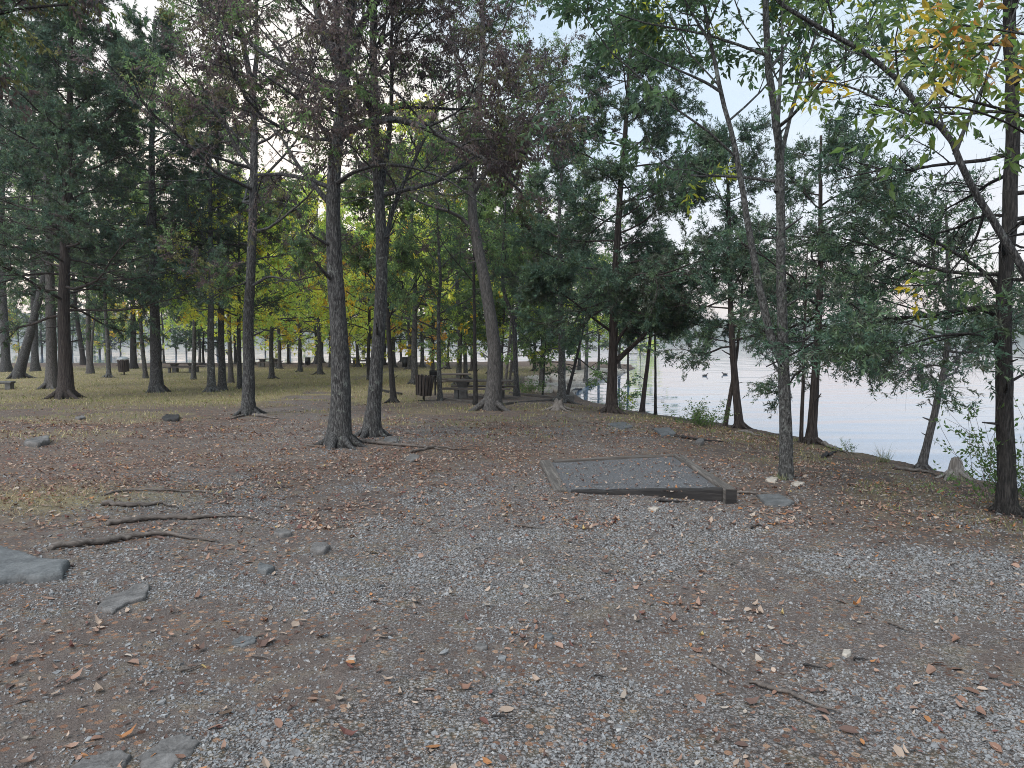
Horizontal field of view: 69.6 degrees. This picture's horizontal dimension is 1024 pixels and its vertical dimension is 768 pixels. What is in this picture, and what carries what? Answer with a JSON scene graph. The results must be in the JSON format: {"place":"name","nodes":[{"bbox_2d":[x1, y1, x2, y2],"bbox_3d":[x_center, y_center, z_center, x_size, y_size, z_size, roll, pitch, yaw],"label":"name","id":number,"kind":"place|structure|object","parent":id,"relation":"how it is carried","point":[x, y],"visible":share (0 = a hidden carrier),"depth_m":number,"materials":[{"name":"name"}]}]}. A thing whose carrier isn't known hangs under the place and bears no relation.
{"place":"outdoors","nodes":[
{"label":"outdoors","id":0,"kind":"place"},
{"bbox_2d":[0,361,1023,767],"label":"ground","id":1,"kind":"structure","parent":0,"point":[394,747],"depth_m":4.60,"materials":[{"name":"soil"}]},
{"bbox_2d":[0,545,69,584],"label":"stone slab","id":2,"kind":"structure","parent":1,"relation":"on","point":[16,566],"depth_m":5.26,"materials":[{"name":"grey stone"}]},
{"bbox_2d":[0,0,71,371],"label":"cedar tree","id":3,"kind":"object","parent":1,"relation":"on","point":[5,362],"visible":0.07,"depth_m":58.25,"materials":[{"name":"plant"}]},
{"bbox_2d":[23,435,49,447],"bbox_3d":[-8.961,1.141,13.929,0.400,0.258,1.440,-2,4,-22],"label":"rock","id":4,"kind":"object","parent":1,"relation":"on","point":[39,441],"visible":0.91,"depth_m":13.62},
{"bbox_2d":[0,61,83,371],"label":"cedar tree","id":5,"kind":"object","parent":1,"relation":"on","point":[35,365],"visible":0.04,"depth_m":59.41,"materials":[{"name":"plant"}]},
{"bbox_2d":[0,96,102,378],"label":"leaning tree","id":6,"kind":"object","parent":1,"relation":"on","point":[19,369],"visible":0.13,"depth_m":48.72,"materials":[{"name":"green plant"}]},
{"bbox_2d":[0,1,140,388],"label":"cedar tree","id":7,"kind":"object","parent":1,"relation":"on","point":[51,374],"visible":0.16,"depth_m":37.88,"materials":[{"name":"green plant"}]},
{"bbox_2d":[20,208,123,364],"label":"dark tree","id":8,"kind":"object","parent":1,"relation":"on","point":[80,345],"visible":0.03,"depth_m":74.76,"materials":[{"name":"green plant"}]},
{"bbox_2d":[0,0,156,123],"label":"oak tree","id":9,"kind":"object","parent":1,"relation":"on","point":[7,31],"visible":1,"depth_m":6.03,"materials":[{"name":"green plant"}]},
{"bbox_2d":[75,253,113,373],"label":"tree","id":10,"kind":"object","parent":1,"relation":"on","point":[90,369],"visible":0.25,"depth_m":55.27,"materials":[{"name":"plant"}]},
{"bbox_2d":[16,106,184,377],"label":"oak tree","id":11,"kind":"object","parent":1,"relation":"on","point":[108,374],"visible":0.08,"depth_m":49.25,"materials":[{"name":"green plant"}]},
{"bbox_2d":[71,750,131,767],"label":"bedrock","id":12,"kind":"structure","parent":1,"relation":"on","point":[109,759],"depth_m":2.83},
{"bbox_2d":[0,0,208,399],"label":"cedar tree","id":13,"kind":"object","parent":1,"relation":"on","point":[87,87],"visible":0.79,"depth_m":29.48,"materials":[{"name":"green plant"}]},
{"bbox_2d":[55,161,180,378],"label":"slim tree","id":14,"kind":"object","parent":1,"relation":"on","point":[137,208],"visible":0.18,"depth_m":47.91,"materials":[{"name":"green plant"}]},
{"bbox_2d":[116,356,128,374],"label":"waste bin","id":15,"kind":"object","parent":1,"relation":"on","point":[123,365],"visible":0.99,"depth_m":52.91,"materials":[{"name":"wood"}]},
{"bbox_2d":[96,582,149,614],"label":"bedrock","id":16,"kind":"structure","parent":1,"relation":"on","point":[114,603],"depth_m":4.64,"materials":[{"name":"stone"}]},
{"bbox_2d":[74,164,183,368],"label":"dark tree","id":17,"kind":"object","parent":1,"relation":"on","point":[133,363],"visible":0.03,"depth_m":64.54,"materials":[{"name":"green plant"}]},
{"bbox_2d":[46,531,218,549],"bbox_3d":[-3.151,1.308,6.261,1.312,0.102,0.451,-1,4,-13],"label":"exposed root","id":18,"kind":"object","parent":1,"relation":"on","point":[84,541],"visible":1,"depth_m":6.23,"materials":[{"name":"brown wood"}]},
{"bbox_2d":[100,499,178,508],"bbox_3d":[-3.847,1.250,7.641,0.931,0.097,0.223,0,4,5],"label":"exposed root","id":19,"kind":"object","parent":1,"relation":"on","point":[109,502],"visible":0.98,"depth_m":7.61,"materials":[{"name":"brown wood"}]},
{"bbox_2d":[6,0,285,392],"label":"cedar tree","id":20,"kind":"object","parent":1,"relation":"on","point":[156,383],"visible":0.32,"depth_m":33.89,"materials":[{"name":"plant"}]},
{"bbox_2d":[125,282,185,362],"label":"maple tree","id":21,"kind":"object","parent":1,"relation":"on","point":[162,320],"visible":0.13,"depth_m":79.60,"materials":[{"name":"green plant"}]},
{"bbox_2d":[136,733,199,767],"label":"bedrock","id":22,"kind":"structure","parent":1,"relation":"on","point":[165,750],"depth_m":2.91,"materials":[{"name":"stone"}]},
{"bbox_2d":[111,165,237,379],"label":"slim tree","id":23,"kind":"object","parent":1,"relation":"on","point":[193,376],"visible":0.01,"depth_m":47.65,"materials":[{"name":"green plant"}]},
{"bbox_2d":[101,488,255,501],"bbox_3d":[-3.645,1.246,8.284,1.930,0.066,0.415,1,4,11],"label":"exposed root","id":24,"kind":"object","parent":1,"relation":"on","point":[153,489],"visible":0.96,"depth_m":8.50,"materials":[{"name":"brown wood"}]},
{"bbox_2d":[104,514,256,525],"bbox_3d":[-3.125,1.276,7.022,1.357,0.081,0.225,-1,4,-11],"label":"exposed root","id":25,"kind":"object","parent":1,"relation":"on","point":[108,522],"visible":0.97,"depth_m":7.03,"materials":[{"name":"brown wood"}]},
{"bbox_2d":[162,363,204,372],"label":"picnic table","id":26,"kind":"object","parent":1,"relation":"on","point":[175,367],"visible":0.78,"depth_m":57.32,"materials":[{"name":"grey wood"}]},
{"bbox_2d":[170,307,227,364],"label":"cedar tree","id":27,"kind":"object","parent":1,"relation":"on","point":[202,352],"visible":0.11,"depth_m":76.07,"materials":[{"name":"green plant"}]},
{"bbox_2d":[167,275,236,364],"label":"cedar tree","id":28,"kind":"object","parent":1,"relation":"on","point":[177,339],"visible":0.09,"depth_m":74.31,"materials":[{"name":"plant"}]},
{"bbox_2d":[26,0,386,415],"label":"oak tree","id":29,"kind":"object","parent":1,"relation":"on","point":[306,248],"visible":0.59,"depth_m":21.00,"materials":[{"name":"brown plant"}]},
{"bbox_2d":[124,164,303,382],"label":"slim tree","id":30,"kind":"object","parent":1,"relation":"on","point":[228,340],"visible":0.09,"depth_m":43.49,"materials":[{"name":"green plant"}]},
{"bbox_2d":[139,89,291,391],"bbox_3d":[-14.635,-6.890,34.717,7.145,14.853,7.148,0,4,0],"label":"cedar tree","id":31,"kind":"object","parent":1,"relation":"on","point":[180,213],"visible":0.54,"depth_m":34.13,"materials":[{"name":"green plant"}]},
{"bbox_2d":[126,88,324,390],"bbox_3d":[-13.517,-7.187,36.327,11.291,15.320,7.683,0,4,0],"label":"oak tree","id":32,"kind":"object","parent":1,"relation":"on","point":[222,381],"visible":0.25,"depth_m":35.72,"materials":[{"name":"green plant"}]},
{"bbox_2d":[158,164,327,388],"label":"slim tree","id":33,"kind":"object","parent":1,"relation":"on","point":[290,304],"visible":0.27,"depth_m":37.56,"materials":[{"name":"green plant"}]},
{"bbox_2d":[231,636,257,647],"bbox_3d":[-1.464,1.444,4.026,0.128,0.089,0.123,0,4,0],"label":"rock","id":34,"kind":"object","parent":1,"relation":"on","point":[248,640],"visible":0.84,"depth_m":4.02,"materials":[{"name":"grey stone"}]},
{"bbox_2d":[190,243,329,368],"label":"maple tree","id":35,"kind":"object","parent":1,"relation":"on","point":[279,364],"visible":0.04,"depth_m":65.09,"materials":[{"name":"green plant"}]},
{"bbox_2d":[257,562,274,574],"bbox_3d":[-1.791,1.367,5.309,0.115,0.131,0.240,-3,5,-40],"label":"rock","id":36,"kind":"object","parent":1,"relation":"on","point":[264,569],"visible":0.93,"depth_m":5.25,"materials":[{"name":"grey stone"}]},
{"bbox_2d":[200,168,373,378],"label":"maple tree","id":37,"kind":"object","parent":1,"relation":"on","point":[271,349],"visible":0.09,"depth_m":48.08,"materials":[{"name":"green plant"}]},
{"bbox_2d":[264,316,327,353],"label":"maple tree","id":38,"kind":"object","parent":1,"relation":"on","point":[307,348],"visible":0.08,"depth_m":139.01,"materials":[{"name":"green plant"}]},
{"bbox_2d":[233,233,366,363],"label":"maple tree","id":39,"kind":"object","parent":1,"relation":"on","point":[284,341],"visible":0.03,"depth_m":76.56,"materials":[{"name":"green plant"}]},
{"bbox_2d":[256,229,348,371],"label":"maple tree","id":40,"kind":"object","parent":1,"relation":"on","point":[300,348],"visible":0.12,"depth_m":57.84,"materials":[{"name":"green plant"}]},
{"bbox_2d":[231,171,395,374],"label":"maple tree","id":41,"kind":"object","parent":1,"relation":"on","point":[321,225],"visible":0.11,"depth_m":54.43,"materials":[{"name":"green plant"}]},
{"bbox_2d":[310,542,329,554],"bbox_3d":[-1.522,1.343,5.852,0.149,0.141,0.313,-1,4,-9],"label":"rock","id":42,"kind":"object","parent":1,"relation":"on","point":[319,548],"visible":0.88,"depth_m":5.77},
{"bbox_2d":[285,227,419,366],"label":"maple tree","id":43,"kind":"object","parent":1,"relation":"on","point":[329,360],"visible":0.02,"depth_m":68.29,"materials":[{"name":"green plant"}]},
{"bbox_2d":[308,225,401,366],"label":"maple tree","id":44,"kind":"object","parent":1,"relation":"on","point":[357,361],"visible":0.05,"depth_m":68.87,"materials":[{"name":"green plant"}]},
{"bbox_2d":[131,0,598,449],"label":"oak tree","id":45,"kind":"object","parent":1,"relation":"on","point":[339,433],"visible":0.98,"depth_m":11.90,"materials":[{"name":"brown plant"}]},
{"bbox_2d":[314,218,428,366],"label":"maple tree","id":46,"kind":"object","parent":1,"relation":"on","point":[394,356],"visible":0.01,"depth_m":66.49,"materials":[{"name":"green plant"}]},
{"bbox_2d":[297,218,454,379],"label":"maple tree","id":47,"kind":"object","parent":1,"relation":"on","point":[369,337],"visible":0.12,"depth_m":45.78,"materials":[{"name":"green plant"}]},
{"bbox_2d":[156,0,610,438],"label":"oak tree","id":48,"kind":"object","parent":1,"relation":"on","point":[372,427],"visible":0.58,"depth_m":14.99,"materials":[{"name":"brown plant"}]},
{"bbox_2d":[358,312,418,364],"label":"cedar tree","id":49,"kind":"object","parent":1,"relation":"on","point":[401,335],"visible":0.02,"depth_m":74.75,"materials":[{"name":"green plant"}]},
{"bbox_2d":[317,138,463,403],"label":"dark tree","id":50,"kind":"object","parent":1,"relation":"on","point":[403,256],"visible":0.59,"depth_m":27.00,"materials":[{"name":"green plant"}]},
{"bbox_2d":[323,211,459,369],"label":"maple tree","id":51,"kind":"object","parent":1,"relation":"on","point":[409,347],"visible":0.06,"depth_m":63.63,"materials":[{"name":"green plant"}]},
{"bbox_2d":[359,438,447,451],"bbox_3d":[-2.061,1.125,13.388,2.602,0.138,0.158,3,5,39],"label":"exposed root","id":52,"kind":"object","parent":1,"relation":"on","point":[381,442],"visible":0.87,"depth_m":13.48,"materials":[{"name":"brown wood"}]},
{"bbox_2d":[347,219,462,367],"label":"maple tree","id":53,"kind":"object","parent":1,"relation":"on","point":[422,364],"visible":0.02,"depth_m":67.39,"materials":[{"name":"green plant"}]},
{"bbox_2d":[295,94,522,384],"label":"maple tree","id":54,"kind":"object","parent":1,"relation":"on","point":[414,343],"visible":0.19,"depth_m":40.87,"materials":[{"name":"green plant"}]},
{"bbox_2d":[413,374,434,400],"bbox_3d":[-3.463,0.204,29.295,0.763,1.171,0.764,-4,5,-45],"label":"waste bin","id":55,"kind":"object","parent":1,"relation":"on","point":[423,385],"visible":0.98,"depth_m":29.02,"materials":[{"name":"wood"}]},
{"bbox_2d":[346,128,510,400],"bbox_3d":[-3.301,-4.553,29.009,5.672,10.819,4.604,-2,4,-25],"label":"slim tree","id":56,"kind":"object","parent":1,"relation":"on","point":[439,349],"visible":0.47,"depth_m":29.29,"materials":[{"name":"green plant"}]},
{"bbox_2d":[349,202,511,377],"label":"maple tree","id":57,"kind":"object","parent":1,"relation":"on","point":[432,367],"visible":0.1,"depth_m":46.96,"materials":[{"name":"green plant"}]},
{"bbox_2d":[306,0,587,410],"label":"oak tree","id":58,"kind":"object","parent":1,"relation":"on","point":[491,400],"visible":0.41,"depth_m":23.64,"materials":[{"name":"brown plant"}]},
{"bbox_2d":[374,48,520,385],"bbox_3d":[-4.682,-8.864,40.316,10.899,18.285,11.023,4,5,44],"label":"oak tree","id":59,"kind":"object","parent":1,"relation":"on","point":[459,364],"visible":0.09,"depth_m":39.49,"materials":[{"name":"green plant"}]},
{"bbox_2d":[407,279,487,368],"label":"cedar tree","id":60,"kind":"object","parent":1,"relation":"on","point":[448,363],"visible":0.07,"depth_m":63.97,"materials":[{"name":"green plant"}]},
{"bbox_2d":[397,207,511,378],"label":"oak tree","id":61,"kind":"object","parent":1,"relation":"on","point":[465,366],"visible":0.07,"depth_m":47.31,"materials":[{"name":"green plant"}]},
{"bbox_2d":[398,135,521,404],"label":"slim tree","id":62,"kind":"object","parent":1,"relation":"on","point":[487,253],"visible":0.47,"depth_m":26.58,"materials":[{"name":"green plant"}]},
{"bbox_2d":[442,379,515,398],"bbox_3d":[-1.354,0.267,31.122,2.808,0.890,1.926,1,4,8],"label":"picnic table","id":63,"kind":"object","parent":1,"relation":"on","point":[461,390],"visible":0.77,"depth_m":30.94,"materials":[{"name":"grey wood"}]},
{"bbox_2d":[419,255,580,379],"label":"thin stem","id":64,"kind":"object","parent":1,"relation":"on","point":[503,325],"visible":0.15,"depth_m":41.94,"materials":[{"name":"green plant"}]},
{"bbox_2d":[419,235,591,384],"bbox_3d":[0.093,-3.987,39.919,8.514,8.696,7.825,3,5,42],"label":"thin stem","id":65,"kind":"object","parent":1,"relation":"on","point":[508,357],"visible":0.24,"depth_m":39.37,"materials":[{"name":"green plant"}]},
{"bbox_2d":[0,381,1023,767],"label":"fallen leaves","id":66,"kind":"object","parent":1,"relation":"on","point":[930,669],"visible":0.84,"depth_m":8.45,"materials":[{"name":"brown plant"}]},
{"bbox_2d":[462,248,566,384],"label":"thin stem","id":67,"kind":"object","parent":1,"relation":"on","point":[481,331],"visible":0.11,"depth_m":40.46,"materials":[{"name":"green plant"}]},
{"bbox_2d":[429,135,612,396],"bbox_3d":[0.178,-5.315,32.777,6.497,12.040,7.000,3,5,41],"label":"oak tree","id":68,"kind":"object","parent":1,"relation":"on","point":[512,262],"visible":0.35,"depth_m":32.42,"materials":[{"name":"green plant"}]},
{"bbox_2d":[505,375,550,393],"bbox_3d":[0.752,0.077,36.239,2.548,0.979,2.348,0,4,0],"label":"weed","id":69,"kind":"object","parent":1,"relation":"on","point":[539,389],"visible":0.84,"depth_m":36.57,"materials":[{"name":"green plant"}]},
{"bbox_2d":[459,36,628,386],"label":"oak tree","id":70,"kind":"object","parent":1,"relation":"on","point":[493,226],"visible":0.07,"depth_m":40.38,"materials":[{"name":"green plant"}]},
{"bbox_2d":[505,307,591,394],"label":"sapling","id":71,"kind":"object","parent":1,"relation":"on","point":[526,339],"visible":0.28,"depth_m":36.52,"materials":[{"name":"green plant"}]},
{"bbox_2d":[488,135,614,404],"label":"cedar tree","id":72,"kind":"object","parent":1,"relation":"on","point":[561,187],"visible":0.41,"depth_m":30.71,"materials":[{"name":"green plant"}]},
{"bbox_2d":[540,398,577,410],"bbox_3d":[1.586,0.713,24.203,1.321,0.508,1.029,2,4,25],"label":"tree stump","id":73,"kind":"object","parent":1,"relation":"on","point":[558,405],"visible":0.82,"depth_m":24.13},
{"bbox_2d":[506,148,637,385],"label":"oak tree","id":74,"kind":"object","parent":1,"relation":"on","point":[585,378],"visible":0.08,"depth_m":51.50,"materials":[{"name":"green plant"}]},
{"bbox_2d":[518,247,641,410],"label":"slanting tree","id":75,"kind":"object","parent":1,"relation":"on","point":[605,321],"visible":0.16,"depth_m":36.33,"materials":[{"name":"green plant"}]},
{"bbox_2d":[564,258,622,369],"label":"maple tree","id":76,"kind":"object","parent":1,"relation":"on","point":[594,329],"visible":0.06,"depth_m":61.82,"materials":[{"name":"green plant"}]},
{"bbox_2d":[599,301,652,384],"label":"thin stem","id":77,"kind":"object","parent":1,"relation":"on","point":[604,345],"visible":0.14,"depth_m":52.21,"materials":[{"name":"green plant"}]},
{"bbox_2d":[589,260,678,368],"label":"maple tree","id":78,"kind":"object","parent":1,"relation":"on","point":[619,363],"visible":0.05,"depth_m":71.45,"materials":[{"name":"green plant"}]},
{"bbox_2d":[502,6,773,414],"bbox_3d":[3.795,-5.385,23.243,9.335,13.002,8.098,3,5,38],"label":"cedar tree","id":79,"kind":"object","parent":1,"relation":"on","point":[536,278],"visible":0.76,"depth_m":22.43,"materials":[{"name":"green plant"}]},
{"bbox_2d":[540,453,736,503],"bbox_3d":[1.523,1.227,9.726,2.218,0.462,3.711,0,4,0],"label":"gravel pad","id":80,"kind":"object","parent":1,"relation":"on","point":[708,489],"visible":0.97,"depth_m":9.32,"materials":[{"name":"gravel"}]},
{"bbox_2d":[607,240,715,414],"bbox_3d":[5.503,-2.030,27.310,3.703,6.663,3.347,3,5,34],"label":"thin stem","id":81,"kind":"object","parent":1,"relation":"on","point":[655,387],"visible":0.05,"depth_m":27.14,"materials":[{"name":"green plant"}]},
{"bbox_2d":[653,427,675,437],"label":"stone slab","id":82,"kind":"structure","parent":1,"relation":"on","point":[662,432],"depth_m":16.23,"materials":[{"name":"grey stone"}]},
{"bbox_2d":[619,225,710,412],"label":"leaning tree","id":83,"kind":"object","parent":1,"relation":"on","point":[645,378],"visible":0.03,"depth_m":28.63,"materials":[{"name":"green wood"}]},
{"bbox_2d":[661,396,739,427],"bbox_3d":[5.130,0.779,20.005,1.584,0.854,1.570,-3,5,-38],"label":"shrub","id":84,"kind":"object","parent":1,"relation":"on","point":[696,416],"visible":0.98,"depth_m":19.98,"materials":[{"name":"green plant"}]},
{"bbox_2d":[498,0,940,479],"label":"forked tree","id":85,"kind":"object","parent":1,"relation":"on","point":[643,26],"visible":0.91,"depth_m":9.72,"materials":[{"name":"green plant"}]},
{"bbox_2d":[636,105,874,428],"bbox_3d":[6.634,-3.165,21.154,6.065,9.332,6.498,0,4,0],"label":"cedar tree","id":86,"kind":"object","parent":1,"relation":"on","point":[719,152],"visible":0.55,"depth_m":21.09,"materials":[{"name":"green plant"}]},
{"bbox_2d":[756,493,794,507],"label":"stone slab","id":87,"kind":"structure","parent":1,"relation":"on","point":[780,500],"depth_m":7.96,"materials":[{"name":"grey stone"}]},
{"bbox_2d":[749,680,840,711],"bbox_3d":[1.297,1.445,3.410,0.040,0.042,0.438,-4,5,-43],"label":"stick","id":88,"kind":"object","parent":1,"relation":"on","point":[772,687],"visible":1,"depth_m":3.42,"materials":[{"name":"brown wood"}]},
{"bbox_2d":[676,107,961,448],"bbox_3d":[7.061,-2.388,16.976,5.993,7.879,6.610,3,5,38],"label":"cedar tree","id":89,"kind":"object","parent":1,"relation":"on","point":[811,433],"visible":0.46,"depth_m":16.73,"materials":[{"name":"green plant"}]},
{"bbox_2d":[742,0,1023,517],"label":"cedar tree","id":90,"kind":"object","parent":1,"relation":"on","point":[1006,500],"visible":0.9,"depth_m":8.18,"materials":[{"name":"green plant"}]},
{"bbox_2d":[761,0,1023,344],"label":"hackberry tree","id":91,"kind":"object","parent":1,"relation":"on","point":[987,212],"visible":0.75,"depth_m":6.56,"materials":[{"name":"green plant"}]},
{"bbox_2d":[806,164,1023,469],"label":"leaning tree","id":92,"kind":"object","parent":1,"relation":"on","point":[941,382],"visible":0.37,"depth_m":13.12,"materials":[{"name":"green plant"}]},
{"bbox_2d":[830,0,1023,200],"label":"hickory tree","id":93,"kind":"object","parent":1,"relation":"on","point":[971,43],"visible":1,"depth_m":4.24,"materials":[{"name":"green plant"}]},
{"bbox_2d":[934,456,975,480],"bbox_3d":[7.287,1.485,11.997,0.748,0.601,1.059,3,5,36],"label":"tree stump","id":94,"kind":"object","parent":1,"relation":"on","point":[956,466],"visible":0.61,"depth_m":11.92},
{"bbox_2d":[913,385,1023,508],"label":"shrub","id":95,"kind":"object","parent":1,"relation":"on","point":[991,450],"visible":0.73,"depth_m":8.63,"materials":[{"name":"green plant"}]},
{"bbox_2d":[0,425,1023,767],"bbox_3d":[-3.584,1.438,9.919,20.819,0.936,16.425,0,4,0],"label":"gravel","id":96,"kind":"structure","parent":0,"point":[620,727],"depth_m":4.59,"materials":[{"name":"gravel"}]},
{"bbox_2d":[0,337,1023,487],"bbox_3d":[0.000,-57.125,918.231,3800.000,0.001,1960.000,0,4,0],"label":"lake","id":97,"kind":"structure","parent":0,"point":[864,420],"depth_m":42.83,"materials":[{"name":"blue liquid"}]},
{"bbox_2d":[7,286,56,353],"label":"maple tree","id":98,"kind":"object","parent":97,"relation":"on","point":[17,318],"visible":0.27,"depth_m":138.70,"materials":[{"name":"green plant"}]},
{"bbox_2d":[16,296,57,353],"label":"cedar tree","id":99,"kind":"object","parent":97,"relation":"on","point":[41,330],"visible":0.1,"depth_m":138.77,"materials":[{"name":"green plant"}]},
{"bbox_2d":[56,291,91,353],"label":"cedar tree","id":100,"kind":"object","parent":97,"relation":"on","point":[80,305],"visible":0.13,"depth_m":139.50,"materials":[{"name":"green wood"}]},
{"bbox_2d":[70,291,123,354],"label":"cedar tree","id":101,"kind":"object","parent":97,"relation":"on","point":[96,335],"visible":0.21,"depth_m":138.25,"materials":[{"name":"green plant"}]},
{"bbox_2d":[70,294,138,353],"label":"maple tree","id":102,"kind":"object","parent":97,"relation":"on","point":[82,330],"visible":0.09,"depth_m":137.44,"materials":[{"name":"green plant"}]},
{"bbox_2d":[82,301,149,353],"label":"maple tree","id":103,"kind":"object","parent":97,"relation":"on","point":[122,305],"visible":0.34,"depth_m":138.16,"materials":[{"name":"green plant"}]},
{"bbox_2d":[0,365,1023,549],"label":"grass","id":104,"kind":"structure","parent":0,"point":[236,402],"depth_m":27.64,"materials":[{"name":"plant"}]},
{"bbox_2d":[3,0,1023,319],"label":"sky","id":105,"kind":"structure","parent":0,"point":[736,97],"materials":[{"name":"white"}]},
{"bbox_2d":[9,313,1023,337],"bbox_3d":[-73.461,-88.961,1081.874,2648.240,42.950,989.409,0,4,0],"label":"shore","id":106,"kind":"structure","parent":0,"point":[720,329],"depth_m":1236.55,"materials":[{"name":"plant"}]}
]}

